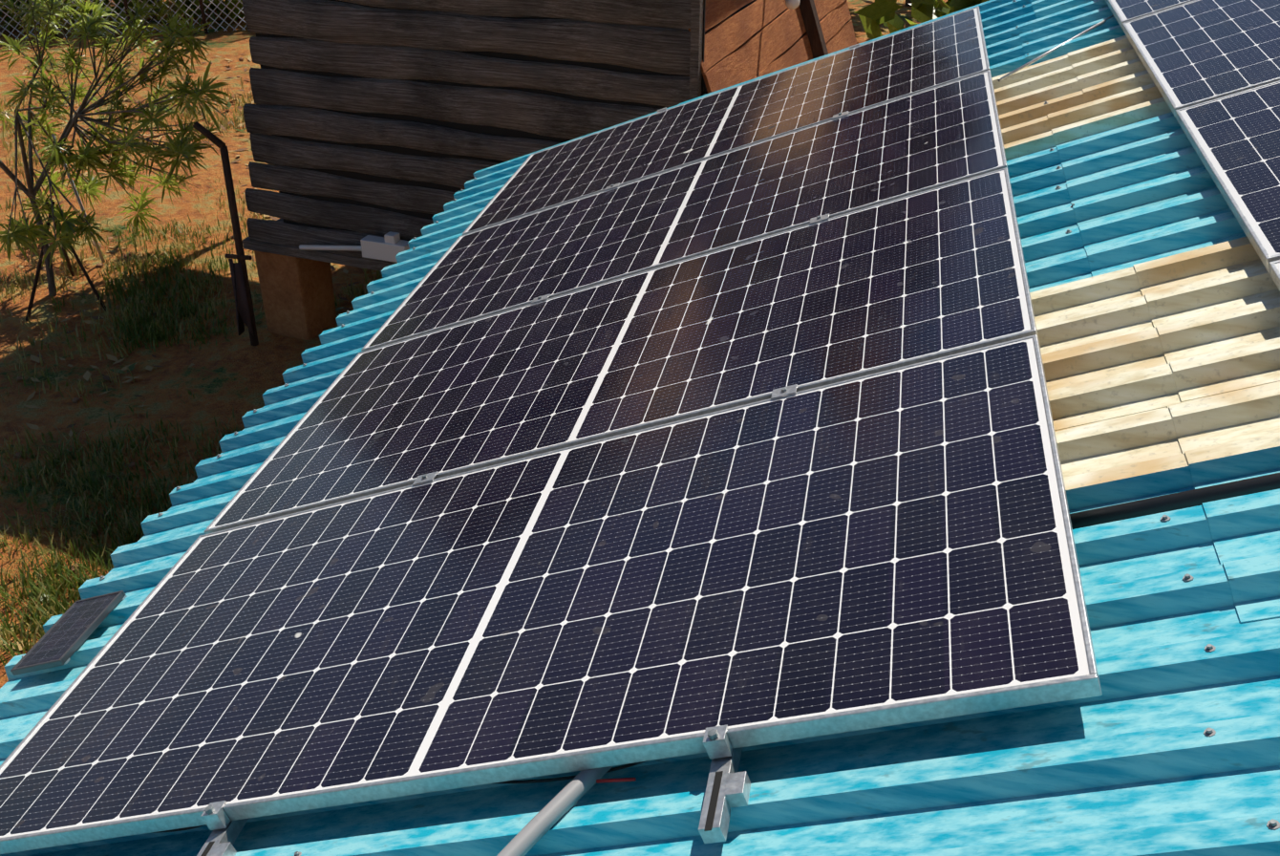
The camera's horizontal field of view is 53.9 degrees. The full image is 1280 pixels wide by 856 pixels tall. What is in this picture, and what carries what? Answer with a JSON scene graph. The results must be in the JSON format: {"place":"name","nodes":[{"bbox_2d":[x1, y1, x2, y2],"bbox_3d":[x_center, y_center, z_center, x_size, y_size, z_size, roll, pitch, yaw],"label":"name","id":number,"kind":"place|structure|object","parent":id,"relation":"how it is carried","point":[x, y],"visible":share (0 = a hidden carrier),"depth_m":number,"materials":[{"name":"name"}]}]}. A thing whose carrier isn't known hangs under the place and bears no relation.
{"place":"outdoors","nodes":[
{"label":"outdoors","id":0,"kind":"place"},
{"bbox_2d":[298,231,409,262],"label":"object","id":1,"kind":"object","parent":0,"point":[390,245],"visible":0.94,"depth_m":9.91,"materials":[{"name":"grey metal"}]},
{"bbox_2d":[0,0,947,688],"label":"ground","id":2,"kind":"structure","parent":0,"point":[241,374],"depth_m":11.00,"materials":[{"name":"soil"}]},
{"bbox_2d":[25,133,106,320],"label":"tree support stakes","id":3,"kind":"object","parent":2,"relation":"on","point":[33,290],"visible":0.5,"depth_m":11.45,"materials":[{"name":"brown wood"}]},
{"bbox_2d":[0,0,232,297],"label":"tree leaf whorls","id":4,"kind":"object","parent":2,"relation":"on","point":[89,156],"visible":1,"depth_m":10.79,"materials":[{"name":"green plant"}]},
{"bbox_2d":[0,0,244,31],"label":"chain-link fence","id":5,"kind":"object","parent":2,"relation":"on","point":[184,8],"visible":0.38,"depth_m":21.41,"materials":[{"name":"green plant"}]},
{"bbox_2d":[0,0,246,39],"bbox_3d":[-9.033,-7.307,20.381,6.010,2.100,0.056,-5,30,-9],"label":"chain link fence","id":6,"kind":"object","parent":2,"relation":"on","point":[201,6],"visible":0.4,"depth_m":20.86,"materials":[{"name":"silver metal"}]},
{"bbox_2d":[0,36,382,665],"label":"grass","id":7,"kind":"structure","parent":2,"relation":"on","point":[46,592],"depth_m":9.57,"materials":[{"name":"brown plant"}]},
{"bbox_2d":[192,121,258,345],"bbox_3d":[-3.341,-1.464,10.297,0.339,2.062,0.159,6,30,10],"label":"metal post","id":8,"kind":"object","parent":2,"relation":"on","point":[245,312],"visible":0.92,"depth_m":10.35,"materials":[{"name":"black metal"}]},
{"bbox_2d":[254,250,337,340],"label":"shed stone pillars","id":9,"kind":"structure","parent":2,"relation":"on","point":[298,297],"depth_m":10.79,"materials":[{"name":"brown stone"}]},
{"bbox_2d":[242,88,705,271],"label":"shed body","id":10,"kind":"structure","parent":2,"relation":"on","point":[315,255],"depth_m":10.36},
{"bbox_2d":[785,0,800,9],"bbox_3d":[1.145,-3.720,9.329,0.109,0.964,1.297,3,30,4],"label":"lamp bulb","id":11,"kind":"object","parent":10,"relation":"attached to","point":[792,4],"visible":1,"depth_m":9.00,"materials":[{"name":"white plastic"}]},
{"bbox_2d":[183,0,912,16],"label":"trees","id":12,"kind":"object","parent":2,"relation":"on","point":[190,12],"depth_m":22.36,"materials":[{"name":"green plant"}]},
{"bbox_2d":[854,0,989,39],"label":"bush","id":13,"kind":"object","parent":2,"relation":"on","point":[875,14],"visible":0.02,"depth_m":14.08,"materials":[{"name":"green plant"}]},
{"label":"building walls","id":14,"kind":"object","parent":2,"relation":"on","visible":0},
{"bbox_2d":[0,0,1279,855],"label":"roof sheet","id":15,"kind":"object","parent":14,"relation":"on","point":[1155,292],"visible":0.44,"depth_m":2.22,"materials":[{"name":"blue metal"}]},
{"bbox_2d":[10,590,126,675],"bbox_3d":[-1.530,0.547,3.382,0.164,0.076,0.300,6,30,10],"label":"solar panel","id":16,"kind":"object","parent":15,"relation":"on","point":[66,635],"visible":1,"depth_m":3.36,"materials":[{"name":"grey"}]},
{"bbox_2d":[64,42,859,855],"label":"panel mounting","id":17,"kind":"object","parent":15,"relation":"attached to","point":[729,786],"visible":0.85,"depth_m":1.96,"materials":[{"name":"metal"}]},
{"bbox_2d":[0,334,1102,853],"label":"solar panel","id":18,"kind":"object","parent":17,"relation":"attached to","point":[892,546],"visible":1,"depth_m":2.45,"materials":[{"name":"glass"}]},
{"bbox_2d":[204,167,1039,533],"bbox_3d":[-0.062,-0.226,3.629,2.138,0.848,1.134,6,30,10],"label":"solar panel","id":19,"kind":"object","parent":17,"relation":"attached to","point":[919,276],"visible":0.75,"depth_m":3.50,"materials":[{"name":"glass"}]},
{"bbox_2d":[361,69,1008,351],"bbox_3d":[0.160,-0.793,4.610,2.138,0.848,1.134,6,30,10],"label":"solar panel","id":20,"kind":"object","parent":17,"relation":"attached to","point":[928,139],"visible":0.79,"depth_m":4.51,"materials":[{"name":"glass"}]},
{"bbox_2d":[461,6,991,234],"bbox_3d":[0.381,-1.359,5.591,2.138,0.848,1.134,6,30,10],"label":"solar panel","id":21,"kind":"object","parent":17,"relation":"attached to","point":[917,59],"visible":0.81,"depth_m":5.51,"materials":[{"name":"glass"}]},
{"bbox_2d":[21,0,1279,855],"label":"roof screws","id":22,"kind":"object","parent":15,"relation":"in","point":[1208,731],"visible":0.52,"depth_m":1.98,"materials":[{"name":"grey metal"}]},
{"bbox_2d":[151,14,1279,855],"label":"roof cables and pipes","id":23,"kind":"object","parent":15,"relation":"on","point":[553,811],"visible":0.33,"depth_m":2.14,"materials":[{"name":"grey metal"}]},
{"bbox_2d":[1105,0,1194,30],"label":"solar panel","id":24,"kind":"object","parent":15,"relation":"on","point":[1123,10],"visible":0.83,"depth_m":4.69,"materials":[{"name":"glass"}]},
{"bbox_2d":[1122,0,1279,119],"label":"solar panel","id":25,"kind":"object","parent":15,"relation":"on","point":[1193,53],"visible":0.83,"depth_m":4.01,"materials":[{"name":"glass"}]},
{"bbox_2d":[1175,80,1279,273],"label":"solar panel","id":26,"kind":"object","parent":15,"relation":"on","point":[1234,139],"visible":0.92,"depth_m":3.20,"materials":[{"name":"glass"}]},
{"bbox_2d":[1268,259,1279,290],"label":"solar panel","id":27,"kind":"object","parent":15,"relation":"on","point":[1274,267],"visible":1,"depth_m":2.62,"materials":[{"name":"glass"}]},
{"bbox_2d":[242,0,705,263],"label":"wooden wall","id":28,"kind":"structure","parent":0,"point":[406,119],"depth_m":9.30,"materials":[{"name":"brown wood"}]},
{"bbox_2d":[688,0,857,99],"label":"brick wall","id":29,"kind":"structure","parent":0,"point":[746,40],"depth_m":9.43,"materials":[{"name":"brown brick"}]}
]}

